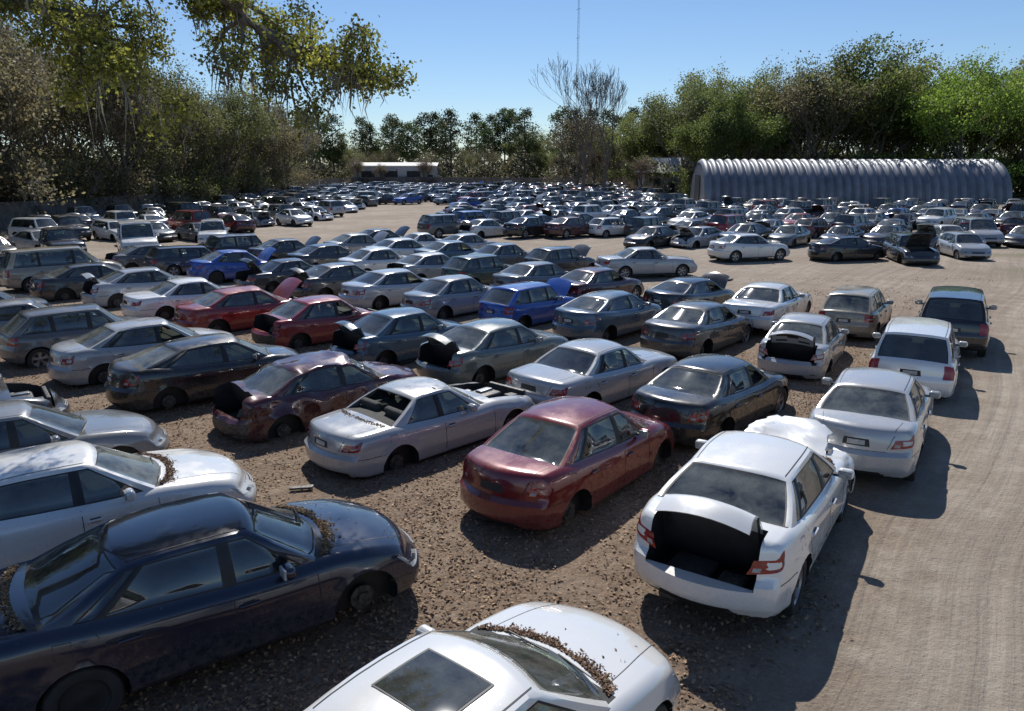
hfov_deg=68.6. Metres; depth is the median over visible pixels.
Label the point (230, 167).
understory tree
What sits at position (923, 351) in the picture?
suv car
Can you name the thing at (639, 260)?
sedan car
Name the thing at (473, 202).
sedan car
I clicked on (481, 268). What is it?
hatchback car
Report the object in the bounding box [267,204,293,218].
suv car
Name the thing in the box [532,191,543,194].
sedan car
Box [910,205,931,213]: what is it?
sedan car
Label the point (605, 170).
bare tree
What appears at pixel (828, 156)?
deciduous tree
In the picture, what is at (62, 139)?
oak tree
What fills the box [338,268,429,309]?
sedan car
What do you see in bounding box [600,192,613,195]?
station wagon
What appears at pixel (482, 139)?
pine tree
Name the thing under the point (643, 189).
suv car
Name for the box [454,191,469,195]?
suv car
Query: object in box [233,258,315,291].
sedan car
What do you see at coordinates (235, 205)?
sedan car
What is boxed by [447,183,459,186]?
suv car
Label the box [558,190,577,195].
suv car
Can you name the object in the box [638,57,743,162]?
deciduous tree
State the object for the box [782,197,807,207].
suv car
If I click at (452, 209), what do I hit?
sedan car
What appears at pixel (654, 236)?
sedan car
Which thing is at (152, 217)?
sedan car
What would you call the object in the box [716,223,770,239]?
sedan car
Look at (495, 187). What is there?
suv car
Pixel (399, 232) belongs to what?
sedan car
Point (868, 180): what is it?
quonset hut
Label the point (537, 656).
sedan car
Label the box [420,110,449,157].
pine tree
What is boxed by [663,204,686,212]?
hatchback car
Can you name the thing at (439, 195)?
sedan car
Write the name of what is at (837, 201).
sedan car
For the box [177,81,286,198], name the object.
oak tree
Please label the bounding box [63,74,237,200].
oak tree
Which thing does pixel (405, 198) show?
sedan car
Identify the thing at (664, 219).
sedan car
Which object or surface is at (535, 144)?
deciduous tree
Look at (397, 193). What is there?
sedan car
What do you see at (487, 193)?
suv car
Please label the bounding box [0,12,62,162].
oak tree
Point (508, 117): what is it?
pine tree
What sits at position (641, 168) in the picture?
young tree
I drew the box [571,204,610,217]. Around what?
suv car
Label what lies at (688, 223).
sedan car
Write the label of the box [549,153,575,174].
deciduous tree
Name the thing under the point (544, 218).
sedan car
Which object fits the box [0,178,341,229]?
wooden fence
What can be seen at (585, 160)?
bare tree
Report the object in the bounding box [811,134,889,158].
deciduous tree
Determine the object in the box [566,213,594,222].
sedan car
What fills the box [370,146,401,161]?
deciduous tree
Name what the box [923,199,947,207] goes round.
sedan car
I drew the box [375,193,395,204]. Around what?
sedan car
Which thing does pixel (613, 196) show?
sedan car
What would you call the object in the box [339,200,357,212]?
sedan car
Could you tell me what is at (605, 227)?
hatchback car
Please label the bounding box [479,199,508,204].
sedan car
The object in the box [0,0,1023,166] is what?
sky
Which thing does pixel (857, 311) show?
hatchback car
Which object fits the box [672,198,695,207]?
suv car
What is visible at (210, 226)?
suv car
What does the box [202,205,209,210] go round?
sedan car
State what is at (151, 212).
sedan car
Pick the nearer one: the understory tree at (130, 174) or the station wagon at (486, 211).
the station wagon at (486, 211)
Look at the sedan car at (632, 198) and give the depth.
100.07 m
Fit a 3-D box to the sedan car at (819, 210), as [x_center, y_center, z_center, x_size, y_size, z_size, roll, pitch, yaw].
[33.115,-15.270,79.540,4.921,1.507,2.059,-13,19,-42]
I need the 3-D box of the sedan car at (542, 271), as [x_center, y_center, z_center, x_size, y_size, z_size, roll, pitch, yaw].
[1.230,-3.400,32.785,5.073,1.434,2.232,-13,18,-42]
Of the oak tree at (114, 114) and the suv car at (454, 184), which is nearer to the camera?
the oak tree at (114, 114)
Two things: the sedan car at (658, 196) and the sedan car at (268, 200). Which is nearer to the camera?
the sedan car at (268, 200)
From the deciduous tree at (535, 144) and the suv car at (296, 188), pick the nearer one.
the suv car at (296, 188)
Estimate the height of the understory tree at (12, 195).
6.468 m
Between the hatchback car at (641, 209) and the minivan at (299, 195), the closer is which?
the hatchback car at (641, 209)
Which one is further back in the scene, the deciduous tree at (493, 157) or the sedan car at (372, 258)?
the deciduous tree at (493, 157)
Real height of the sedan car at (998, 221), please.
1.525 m
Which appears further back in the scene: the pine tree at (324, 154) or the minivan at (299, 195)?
the pine tree at (324, 154)
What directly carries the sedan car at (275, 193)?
on the ground
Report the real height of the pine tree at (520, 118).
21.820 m
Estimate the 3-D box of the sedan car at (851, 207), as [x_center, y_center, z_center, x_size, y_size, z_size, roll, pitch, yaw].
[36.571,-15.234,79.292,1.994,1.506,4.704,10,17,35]
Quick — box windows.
[653,179,674,192]
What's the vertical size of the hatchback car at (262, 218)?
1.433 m
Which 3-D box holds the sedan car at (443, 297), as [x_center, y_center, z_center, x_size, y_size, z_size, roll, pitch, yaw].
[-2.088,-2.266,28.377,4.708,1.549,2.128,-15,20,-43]
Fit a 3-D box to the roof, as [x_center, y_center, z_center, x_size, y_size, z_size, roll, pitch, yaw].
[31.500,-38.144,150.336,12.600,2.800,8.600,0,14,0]
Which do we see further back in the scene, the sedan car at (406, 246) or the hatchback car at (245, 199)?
the hatchback car at (245, 199)
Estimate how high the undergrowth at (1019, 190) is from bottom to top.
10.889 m
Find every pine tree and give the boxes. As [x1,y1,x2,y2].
[272,105,293,128]
[293,117,321,164]
[308,119,333,177]
[319,113,347,172]
[348,115,373,155]
[359,125,382,158]
[377,122,402,150]
[378,113,406,156]
[395,127,419,161]
[397,121,424,160]
[410,112,439,158]
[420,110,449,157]
[432,119,459,163]
[433,106,467,173]
[460,112,486,166]
[472,121,496,171]
[478,113,505,173]
[491,107,519,174]
[495,108,521,177]
[507,107,541,176]
[547,105,575,153]
[559,108,588,173]
[584,108,608,133]
[601,108,621,135]
[609,115,623,146]
[617,106,641,169]
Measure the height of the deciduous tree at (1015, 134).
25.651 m
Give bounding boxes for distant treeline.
[0,129,1023,174]
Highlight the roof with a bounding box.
[635,158,693,171]
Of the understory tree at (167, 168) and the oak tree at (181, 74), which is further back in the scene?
the oak tree at (181, 74)
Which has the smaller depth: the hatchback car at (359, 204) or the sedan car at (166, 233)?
the sedan car at (166, 233)
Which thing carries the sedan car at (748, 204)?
on the ground
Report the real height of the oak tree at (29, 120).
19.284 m
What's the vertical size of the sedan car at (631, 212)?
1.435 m
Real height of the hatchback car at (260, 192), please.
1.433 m
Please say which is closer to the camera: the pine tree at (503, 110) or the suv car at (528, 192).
the suv car at (528, 192)
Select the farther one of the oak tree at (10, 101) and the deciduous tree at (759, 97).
the deciduous tree at (759, 97)
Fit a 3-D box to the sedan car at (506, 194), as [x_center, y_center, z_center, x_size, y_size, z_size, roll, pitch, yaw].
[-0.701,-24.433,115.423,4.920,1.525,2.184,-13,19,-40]
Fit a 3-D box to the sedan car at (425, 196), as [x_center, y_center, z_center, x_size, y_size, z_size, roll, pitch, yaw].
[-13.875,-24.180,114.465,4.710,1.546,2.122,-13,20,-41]
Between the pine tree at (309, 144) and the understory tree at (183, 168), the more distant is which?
the pine tree at (309, 144)
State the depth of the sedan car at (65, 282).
30.95 m
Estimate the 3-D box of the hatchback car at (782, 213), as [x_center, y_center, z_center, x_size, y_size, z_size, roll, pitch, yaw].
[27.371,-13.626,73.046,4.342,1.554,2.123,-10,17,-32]
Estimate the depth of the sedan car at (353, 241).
44.45 m
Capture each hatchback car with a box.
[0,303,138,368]
[24,214,50,217]
[239,198,259,201]
[243,210,274,226]
[250,191,267,194]
[304,193,325,196]
[309,196,325,200]
[310,191,330,194]
[315,198,337,200]
[341,198,365,209]
[357,195,377,206]
[440,253,511,284]
[478,278,574,326]
[506,198,533,204]
[524,244,595,270]
[543,196,564,205]
[565,196,587,202]
[588,217,624,237]
[610,199,631,204]
[627,205,654,213]
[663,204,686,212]
[775,207,808,219]
[793,217,830,237]
[818,285,893,340]
[837,201,859,213]
[849,208,875,213]
[884,208,914,216]
[936,231,991,259]
[968,204,992,212]
[978,198,998,205]
[1004,198,1020,202]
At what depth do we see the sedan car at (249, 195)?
106.89 m
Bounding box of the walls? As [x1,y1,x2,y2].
[638,172,684,193]
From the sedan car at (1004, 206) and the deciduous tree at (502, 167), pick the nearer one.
the sedan car at (1004, 206)
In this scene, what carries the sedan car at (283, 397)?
on the ground
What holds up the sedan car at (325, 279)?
on the ground
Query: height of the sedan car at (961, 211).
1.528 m
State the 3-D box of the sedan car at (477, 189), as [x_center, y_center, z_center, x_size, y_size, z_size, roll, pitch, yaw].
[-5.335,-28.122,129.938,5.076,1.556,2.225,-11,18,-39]
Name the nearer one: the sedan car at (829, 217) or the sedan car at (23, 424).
the sedan car at (23, 424)
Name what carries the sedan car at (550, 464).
on the ground
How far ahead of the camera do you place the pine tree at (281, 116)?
214.00 m
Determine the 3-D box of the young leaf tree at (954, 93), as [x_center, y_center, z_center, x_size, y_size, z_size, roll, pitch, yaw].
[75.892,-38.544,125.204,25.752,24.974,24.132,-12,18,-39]
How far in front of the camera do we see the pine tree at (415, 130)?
218.00 m
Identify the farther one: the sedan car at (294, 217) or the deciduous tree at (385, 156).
the deciduous tree at (385, 156)
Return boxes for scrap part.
[289,484,313,489]
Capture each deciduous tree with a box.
[315,133,360,177]
[334,146,368,169]
[361,149,384,161]
[366,138,396,161]
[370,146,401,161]
[418,148,445,176]
[441,161,455,173]
[453,145,482,174]
[456,145,482,176]
[475,147,502,177]
[498,163,514,177]
[500,124,555,182]
[509,149,536,181]
[522,152,552,180]
[530,141,557,178]
[539,99,611,185]
[547,153,563,175]
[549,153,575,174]
[556,146,584,182]
[573,142,610,185]
[576,124,622,173]
[593,134,631,184]
[596,110,673,188]
[620,128,679,186]
[625,68,730,183]
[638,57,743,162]
[645,105,704,157]
[665,83,762,196]
[666,137,713,157]
[681,63,795,168]
[688,77,795,159]
[714,63,813,159]
[724,147,776,158]
[732,49,862,159]
[741,50,860,159]
[749,138,803,157]
[756,53,888,159]
[768,38,913,159]
[771,77,829,157]
[799,144,836,158]
[804,31,952,159]
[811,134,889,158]
[823,51,944,158]
[830,39,961,158]
[843,57,936,158]
[856,44,1022,158]
[865,66,976,158]
[910,57,1001,158]
[923,53,1019,181]
[926,77,1006,160]
[947,66,1023,183]
[959,72,1018,160]
[964,136,1023,157]
[994,55,1023,165]
[996,68,1023,159]
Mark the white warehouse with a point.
(407, 169)
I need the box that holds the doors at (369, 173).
[361,171,432,182]
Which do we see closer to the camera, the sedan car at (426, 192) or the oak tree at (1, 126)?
the oak tree at (1, 126)
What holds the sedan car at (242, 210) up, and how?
on the ground
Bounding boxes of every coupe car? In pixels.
[304,377,535,478]
[404,232,440,244]
[609,214,629,223]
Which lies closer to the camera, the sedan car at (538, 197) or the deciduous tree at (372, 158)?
the sedan car at (538, 197)
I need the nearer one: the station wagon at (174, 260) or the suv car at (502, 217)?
the station wagon at (174, 260)
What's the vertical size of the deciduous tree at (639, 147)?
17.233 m
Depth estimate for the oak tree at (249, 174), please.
115.91 m
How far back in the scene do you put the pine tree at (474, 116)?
229.75 m
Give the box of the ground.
[0,167,1023,710]
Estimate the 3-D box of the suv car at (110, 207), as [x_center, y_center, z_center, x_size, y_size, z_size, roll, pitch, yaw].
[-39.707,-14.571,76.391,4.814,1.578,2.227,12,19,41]
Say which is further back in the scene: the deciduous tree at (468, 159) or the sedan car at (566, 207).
the deciduous tree at (468, 159)
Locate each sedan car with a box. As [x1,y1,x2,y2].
[0,236,17,249]
[0,253,4,264]
[0,291,52,306]
[0,298,47,327]
[0,383,70,412]
[0,399,169,453]
[0,440,256,568]
[0,493,419,710]
[8,229,40,248]
[29,262,119,300]
[46,317,234,385]
[67,213,92,228]
[79,266,189,306]
[104,333,300,410]
[105,243,163,267]
[120,277,232,318]
[135,210,169,219]
[137,214,168,226]
[138,203,165,211]
[141,204,165,214]
[150,221,177,241]
[172,277,301,331]
[176,222,200,241]
[186,247,275,283]
[194,201,210,204]
[200,203,220,209]
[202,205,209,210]
[211,352,419,442]
[217,213,255,232]
[220,199,237,205]
[229,202,253,209]
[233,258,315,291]
[234,193,260,198]
[234,207,263,213]
[247,236,320,260]
[248,200,264,207]
[251,295,377,347]
[258,203,269,210]
[259,192,279,196]
[260,196,273,200]
[263,197,272,203]
[267,190,288,193]
[275,209,313,226]
[286,243,354,264]
[286,262,369,297]
[290,190,309,192]
[291,202,316,209]
[297,197,312,201]
[302,206,333,220]
[304,602,680,710]
[308,201,319,204]
[321,188,336,191]
[323,231,388,250]
[325,192,347,197]
[330,307,461,363]
[332,196,349,199]
[335,191,351,194]
[338,246,405,270]
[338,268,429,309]
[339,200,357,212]
[360,226,409,238]
[362,186,374,189]
[365,237,425,255]
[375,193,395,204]
[386,252,449,277]
[389,190,411,196]
[392,193,422,204]
[400,274,494,318]
[412,190,431,193]
[413,240,477,257]
[414,192,430,201]
[416,317,568,384]
[429,193,447,201]
[433,194,462,204]
[434,233,497,248]
[436,207,465,213]
[445,202,476,208]
[449,197,481,206]
[449,205,477,209]
[458,219,504,236]
[460,396,674,530]
[469,242,529,264]
[470,188,484,191]
[477,197,495,200]
[477,200,506,207]
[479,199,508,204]
[482,204,508,210]
[487,194,503,198]
[490,261,569,285]
[491,188,511,191]
[498,191,513,196]
[499,197,520,202]
[502,217,546,238]
[504,202,528,208]
[505,338,676,403]
[506,208,536,216]
[508,193,530,197]
[514,205,541,211]
[522,195,543,201]
[527,214,555,221]
[529,199,559,205]
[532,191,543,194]
[535,202,559,207]
[536,204,570,213]
[540,208,569,217]
[541,192,558,195]
[543,217,593,238]
[552,290,662,340]
[559,194,572,199]
[560,266,643,297]
[563,202,588,208]
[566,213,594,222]
[586,199,601,203]
[590,196,609,199]
[594,246,697,276]
[601,205,627,212]
[604,193,620,199]
[608,209,641,216]
[619,191,641,196]
[619,197,638,201]
[621,188,635,192]
[621,201,641,207]
[623,225,678,246]
[626,193,642,200]
[629,354,789,446]
[634,413,857,617]
[638,193,660,200]
[639,196,659,202]
[640,300,752,357]
[641,199,659,204]
[641,213,670,223]
[642,207,679,218]
[643,272,734,309]
[644,201,666,206]
[667,211,711,224]
[668,219,706,230]
[669,226,724,248]
[678,208,710,215]
[707,233,789,262]
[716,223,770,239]
[720,205,748,213]
[723,281,812,330]
[741,199,768,209]
[746,210,775,216]
[746,213,777,222]
[747,205,778,214]
[756,219,787,232]
[757,312,848,379]
[767,224,810,247]
[770,198,788,205]
[782,213,817,224]
[807,236,886,260]
[807,367,940,480]
[809,205,839,216]
[818,212,842,224]
[818,225,864,239]
[828,197,845,204]
[844,204,869,213]
[862,224,909,245]
[863,212,888,223]
[875,214,912,231]
[889,213,917,228]
[894,200,917,208]
[906,198,925,204]
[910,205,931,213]
[915,208,928,216]
[915,224,943,248]
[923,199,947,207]
[931,199,950,206]
[933,224,967,235]
[949,200,972,209]
[954,198,978,205]
[954,208,970,216]
[966,212,993,220]
[980,201,998,208]
[980,208,1003,220]
[994,211,1023,227]
[1002,201,1022,209]
[1002,203,1014,211]
[1002,225,1023,247]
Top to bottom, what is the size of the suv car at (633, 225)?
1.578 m
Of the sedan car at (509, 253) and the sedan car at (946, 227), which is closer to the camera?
the sedan car at (509, 253)
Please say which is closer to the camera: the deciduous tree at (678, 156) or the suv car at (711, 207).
the suv car at (711, 207)
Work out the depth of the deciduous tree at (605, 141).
212.38 m
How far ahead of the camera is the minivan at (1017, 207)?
71.51 m
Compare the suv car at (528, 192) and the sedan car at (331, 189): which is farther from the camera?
the sedan car at (331, 189)
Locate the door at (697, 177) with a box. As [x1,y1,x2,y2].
[694,175,699,200]
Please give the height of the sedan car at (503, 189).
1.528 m
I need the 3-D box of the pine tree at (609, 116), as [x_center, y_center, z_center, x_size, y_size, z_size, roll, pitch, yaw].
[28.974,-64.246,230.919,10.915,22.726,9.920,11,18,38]
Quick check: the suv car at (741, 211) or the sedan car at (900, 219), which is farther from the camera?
the suv car at (741, 211)
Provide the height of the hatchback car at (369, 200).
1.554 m
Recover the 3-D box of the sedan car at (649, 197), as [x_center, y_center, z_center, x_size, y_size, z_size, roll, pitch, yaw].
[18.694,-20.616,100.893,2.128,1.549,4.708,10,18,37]
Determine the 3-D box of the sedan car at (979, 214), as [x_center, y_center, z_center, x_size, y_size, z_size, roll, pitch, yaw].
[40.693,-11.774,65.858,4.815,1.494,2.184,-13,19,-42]
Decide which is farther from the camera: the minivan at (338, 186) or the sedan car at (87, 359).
the minivan at (338, 186)
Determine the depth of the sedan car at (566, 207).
78.19 m
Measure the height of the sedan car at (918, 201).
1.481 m
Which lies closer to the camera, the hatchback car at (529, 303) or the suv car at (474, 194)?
the hatchback car at (529, 303)
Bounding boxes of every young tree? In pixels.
[344,157,371,182]
[372,163,388,181]
[412,159,433,183]
[622,155,657,189]
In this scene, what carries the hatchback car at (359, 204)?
on the ground
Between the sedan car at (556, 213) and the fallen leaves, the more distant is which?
the sedan car at (556, 213)
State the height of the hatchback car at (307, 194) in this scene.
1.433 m
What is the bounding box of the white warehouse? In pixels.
[353,162,438,182]
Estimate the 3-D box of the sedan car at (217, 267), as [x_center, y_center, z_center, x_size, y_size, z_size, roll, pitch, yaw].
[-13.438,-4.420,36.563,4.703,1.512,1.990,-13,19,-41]
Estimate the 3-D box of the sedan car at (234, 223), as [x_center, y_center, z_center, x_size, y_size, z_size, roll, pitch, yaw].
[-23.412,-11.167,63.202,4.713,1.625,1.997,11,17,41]
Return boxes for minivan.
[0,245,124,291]
[167,210,211,229]
[271,196,298,204]
[283,193,305,197]
[325,184,342,189]
[348,191,375,198]
[370,181,384,185]
[488,182,503,185]
[577,183,594,188]
[577,191,600,199]
[660,193,685,202]
[868,197,892,209]
[952,216,1004,246]
[1009,203,1023,211]
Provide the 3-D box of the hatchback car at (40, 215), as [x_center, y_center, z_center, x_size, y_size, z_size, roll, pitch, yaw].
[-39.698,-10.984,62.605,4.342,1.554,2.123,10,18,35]
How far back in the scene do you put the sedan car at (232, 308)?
25.13 m
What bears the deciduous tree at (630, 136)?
on the ground
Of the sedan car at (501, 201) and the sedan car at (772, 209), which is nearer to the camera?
the sedan car at (772, 209)
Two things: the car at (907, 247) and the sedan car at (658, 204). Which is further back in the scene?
the sedan car at (658, 204)
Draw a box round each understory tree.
[0,159,50,215]
[23,148,95,209]
[89,157,144,207]
[115,134,189,201]
[148,137,198,197]
[181,141,237,194]
[210,150,240,193]
[228,153,258,173]
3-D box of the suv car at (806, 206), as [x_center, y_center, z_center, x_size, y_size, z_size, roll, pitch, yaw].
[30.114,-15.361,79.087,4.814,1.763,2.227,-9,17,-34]
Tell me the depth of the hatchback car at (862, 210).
71.38 m
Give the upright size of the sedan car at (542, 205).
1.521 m
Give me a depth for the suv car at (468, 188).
137.26 m
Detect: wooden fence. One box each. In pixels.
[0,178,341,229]
[344,177,633,184]
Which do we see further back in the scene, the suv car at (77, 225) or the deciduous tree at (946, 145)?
the deciduous tree at (946, 145)
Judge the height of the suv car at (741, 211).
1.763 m
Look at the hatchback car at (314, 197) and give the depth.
100.51 m
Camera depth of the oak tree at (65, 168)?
73.25 m
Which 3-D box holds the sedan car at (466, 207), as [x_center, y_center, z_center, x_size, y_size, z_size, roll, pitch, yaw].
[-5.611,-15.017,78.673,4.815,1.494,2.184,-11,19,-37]
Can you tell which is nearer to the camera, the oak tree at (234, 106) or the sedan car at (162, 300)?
the sedan car at (162, 300)
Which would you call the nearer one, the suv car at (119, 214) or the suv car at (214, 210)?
the suv car at (119, 214)
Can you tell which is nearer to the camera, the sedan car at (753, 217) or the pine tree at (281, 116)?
the sedan car at (753, 217)
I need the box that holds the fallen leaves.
[0,277,988,710]
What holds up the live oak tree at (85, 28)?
on the ground
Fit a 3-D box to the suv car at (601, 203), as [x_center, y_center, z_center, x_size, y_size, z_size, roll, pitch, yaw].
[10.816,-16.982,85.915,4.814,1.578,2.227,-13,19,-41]
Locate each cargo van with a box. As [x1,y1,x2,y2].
[115,219,158,250]
[165,202,200,217]
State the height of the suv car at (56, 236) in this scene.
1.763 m
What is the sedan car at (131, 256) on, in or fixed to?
on the ground
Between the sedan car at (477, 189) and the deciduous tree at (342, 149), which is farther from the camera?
the deciduous tree at (342, 149)
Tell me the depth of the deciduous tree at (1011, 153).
135.90 m
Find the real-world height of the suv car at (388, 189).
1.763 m
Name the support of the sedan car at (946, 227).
on the ground
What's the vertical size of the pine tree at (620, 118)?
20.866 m
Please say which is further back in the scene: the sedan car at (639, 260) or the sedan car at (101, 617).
the sedan car at (639, 260)
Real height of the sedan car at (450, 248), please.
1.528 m
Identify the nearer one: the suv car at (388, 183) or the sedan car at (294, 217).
the sedan car at (294, 217)
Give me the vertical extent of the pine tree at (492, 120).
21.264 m
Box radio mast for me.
[575,0,580,109]
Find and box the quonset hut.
[689,159,1011,203]
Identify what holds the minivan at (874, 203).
on the ground
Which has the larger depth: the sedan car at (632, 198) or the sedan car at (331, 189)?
the sedan car at (331, 189)
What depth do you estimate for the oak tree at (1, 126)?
60.96 m
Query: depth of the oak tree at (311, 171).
136.28 m
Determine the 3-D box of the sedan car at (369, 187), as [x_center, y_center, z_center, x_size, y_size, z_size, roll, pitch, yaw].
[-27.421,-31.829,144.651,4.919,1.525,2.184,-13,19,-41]
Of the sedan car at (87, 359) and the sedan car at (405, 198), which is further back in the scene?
the sedan car at (405, 198)
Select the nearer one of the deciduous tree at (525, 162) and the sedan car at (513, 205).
the sedan car at (513, 205)
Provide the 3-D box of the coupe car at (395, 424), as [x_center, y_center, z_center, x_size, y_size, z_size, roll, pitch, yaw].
[-1.663,1.122,15.098,5.121,1.338,2.210,-14,19,-42]
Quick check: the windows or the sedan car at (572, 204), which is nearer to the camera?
the sedan car at (572, 204)
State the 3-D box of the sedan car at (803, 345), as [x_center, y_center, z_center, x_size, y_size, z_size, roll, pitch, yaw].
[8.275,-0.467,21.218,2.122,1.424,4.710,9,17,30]
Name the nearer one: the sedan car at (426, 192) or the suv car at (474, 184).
the sedan car at (426, 192)
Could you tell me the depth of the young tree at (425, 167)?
195.27 m
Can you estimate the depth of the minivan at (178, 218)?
60.99 m
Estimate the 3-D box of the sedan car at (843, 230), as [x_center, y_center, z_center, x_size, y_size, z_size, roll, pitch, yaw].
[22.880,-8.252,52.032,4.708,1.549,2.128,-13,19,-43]
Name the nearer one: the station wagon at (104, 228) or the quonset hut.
the station wagon at (104, 228)
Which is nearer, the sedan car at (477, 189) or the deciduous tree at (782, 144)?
the sedan car at (477, 189)
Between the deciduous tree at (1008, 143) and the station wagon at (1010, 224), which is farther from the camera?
the deciduous tree at (1008, 143)
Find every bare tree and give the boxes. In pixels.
[528,51,627,190]
[564,65,626,186]
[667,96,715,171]
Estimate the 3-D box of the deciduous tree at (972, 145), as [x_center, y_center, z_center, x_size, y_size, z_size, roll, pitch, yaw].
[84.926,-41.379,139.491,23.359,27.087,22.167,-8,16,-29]
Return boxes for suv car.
[8,217,63,235]
[38,226,86,250]
[50,214,91,239]
[66,206,100,220]
[100,210,136,219]
[104,204,137,213]
[195,218,229,244]
[204,233,263,251]
[207,205,237,217]
[212,195,238,202]
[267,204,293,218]
[278,186,301,190]
[316,186,337,190]
[317,200,344,215]
[343,185,362,189]
[374,187,392,192]
[385,182,397,184]
[417,214,461,237]
[428,189,449,195]
[430,187,446,192]
[443,209,485,220]
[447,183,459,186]
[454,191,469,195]
[456,192,485,201]
[461,186,475,190]
[468,183,481,185]
[476,190,497,196]
[481,184,497,189]
[486,210,520,224]
[514,190,537,195]
[529,182,543,186]
[545,187,562,191]
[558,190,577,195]
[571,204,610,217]
[590,200,614,207]
[600,187,620,191]
[623,216,668,235]
[636,187,651,192]
[643,188,664,195]
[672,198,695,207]
[687,201,721,214]
[704,208,746,224]
[707,214,752,230]
[721,196,744,205]
[751,200,782,209]
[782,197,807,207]
[784,201,815,212]
[811,198,837,207]
[831,213,876,232]
[868,316,967,398]
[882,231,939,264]
[915,207,956,226]
[915,286,996,356]
[958,222,968,231]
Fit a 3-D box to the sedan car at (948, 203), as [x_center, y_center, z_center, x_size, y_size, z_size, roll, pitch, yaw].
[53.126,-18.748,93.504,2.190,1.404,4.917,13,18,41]
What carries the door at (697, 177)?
in the quonset hut
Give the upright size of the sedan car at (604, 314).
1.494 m
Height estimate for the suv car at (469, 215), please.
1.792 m
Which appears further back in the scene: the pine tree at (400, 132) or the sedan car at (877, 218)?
the pine tree at (400, 132)
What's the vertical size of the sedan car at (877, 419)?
1.525 m
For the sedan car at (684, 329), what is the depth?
21.80 m
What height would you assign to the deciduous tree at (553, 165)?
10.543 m
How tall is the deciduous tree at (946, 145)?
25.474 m
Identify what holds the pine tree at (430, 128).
on the ground
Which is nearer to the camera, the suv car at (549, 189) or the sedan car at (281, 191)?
the sedan car at (281, 191)
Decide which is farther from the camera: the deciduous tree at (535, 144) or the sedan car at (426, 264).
the deciduous tree at (535, 144)
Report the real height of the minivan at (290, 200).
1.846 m
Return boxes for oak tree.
[0,0,421,158]
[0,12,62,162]
[0,12,87,213]
[0,19,87,212]
[0,21,122,208]
[0,75,32,189]
[2,30,173,205]
[2,58,111,169]
[11,30,133,170]
[34,33,196,202]
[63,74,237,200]
[65,66,230,203]
[85,77,259,196]
[139,58,212,167]
[145,88,285,192]
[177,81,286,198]
[219,86,317,191]
[222,116,293,187]
[237,101,325,189]
[260,115,316,183]
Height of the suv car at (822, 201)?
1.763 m
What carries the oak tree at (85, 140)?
on the ground
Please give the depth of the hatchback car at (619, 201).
92.67 m
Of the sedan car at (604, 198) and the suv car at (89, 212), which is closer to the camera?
the suv car at (89, 212)
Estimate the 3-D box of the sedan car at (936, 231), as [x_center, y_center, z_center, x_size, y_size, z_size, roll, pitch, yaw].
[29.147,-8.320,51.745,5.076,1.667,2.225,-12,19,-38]
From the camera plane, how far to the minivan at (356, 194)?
106.74 m
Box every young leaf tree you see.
[897,44,1023,188]
[987,82,1023,183]
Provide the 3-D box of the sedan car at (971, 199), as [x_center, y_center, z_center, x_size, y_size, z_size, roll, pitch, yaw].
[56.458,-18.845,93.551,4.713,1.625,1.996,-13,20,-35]
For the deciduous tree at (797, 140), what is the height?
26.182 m
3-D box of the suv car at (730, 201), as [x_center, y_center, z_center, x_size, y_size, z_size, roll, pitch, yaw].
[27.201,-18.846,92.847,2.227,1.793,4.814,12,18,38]
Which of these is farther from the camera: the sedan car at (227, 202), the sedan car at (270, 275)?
the sedan car at (227, 202)
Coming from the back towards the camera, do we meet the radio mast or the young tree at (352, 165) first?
the radio mast
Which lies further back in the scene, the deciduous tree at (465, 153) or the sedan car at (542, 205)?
the deciduous tree at (465, 153)
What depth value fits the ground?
10.89 m
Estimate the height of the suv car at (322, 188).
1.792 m
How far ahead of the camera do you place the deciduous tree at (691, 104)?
145.94 m
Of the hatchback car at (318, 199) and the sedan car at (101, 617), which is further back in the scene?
the hatchback car at (318, 199)
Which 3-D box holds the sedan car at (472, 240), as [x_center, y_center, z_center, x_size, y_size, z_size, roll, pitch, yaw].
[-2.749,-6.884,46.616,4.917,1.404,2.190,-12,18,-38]
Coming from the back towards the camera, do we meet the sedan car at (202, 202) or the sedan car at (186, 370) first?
the sedan car at (202, 202)
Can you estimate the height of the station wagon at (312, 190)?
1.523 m
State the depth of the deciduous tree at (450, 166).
212.44 m
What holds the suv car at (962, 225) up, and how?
on the ground
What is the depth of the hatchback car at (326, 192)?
121.96 m
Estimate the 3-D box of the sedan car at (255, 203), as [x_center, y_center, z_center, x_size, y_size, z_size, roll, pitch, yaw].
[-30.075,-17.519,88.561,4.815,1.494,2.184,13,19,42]
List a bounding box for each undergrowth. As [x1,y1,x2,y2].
[0,141,319,223]
[229,146,637,184]
[637,142,1023,196]
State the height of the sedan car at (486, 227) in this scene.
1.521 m
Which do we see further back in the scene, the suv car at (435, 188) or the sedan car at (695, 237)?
the suv car at (435, 188)
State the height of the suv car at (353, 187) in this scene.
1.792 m
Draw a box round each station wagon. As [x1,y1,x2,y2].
[91,218,118,240]
[142,245,211,275]
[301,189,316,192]
[473,208,498,216]
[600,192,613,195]
[875,203,902,213]
[999,217,1023,235]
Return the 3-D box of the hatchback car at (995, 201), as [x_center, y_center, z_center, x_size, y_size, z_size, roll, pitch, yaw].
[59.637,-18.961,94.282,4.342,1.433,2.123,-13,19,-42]
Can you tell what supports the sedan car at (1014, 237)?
on the ground
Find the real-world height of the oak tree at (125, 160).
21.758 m
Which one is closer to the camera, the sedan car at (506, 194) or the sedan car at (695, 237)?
the sedan car at (695, 237)
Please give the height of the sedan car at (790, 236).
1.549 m
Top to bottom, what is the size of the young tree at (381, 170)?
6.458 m
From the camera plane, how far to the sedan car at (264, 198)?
101.89 m
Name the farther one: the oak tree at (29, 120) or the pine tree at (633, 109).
the pine tree at (633, 109)
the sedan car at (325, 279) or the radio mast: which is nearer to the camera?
the sedan car at (325, 279)

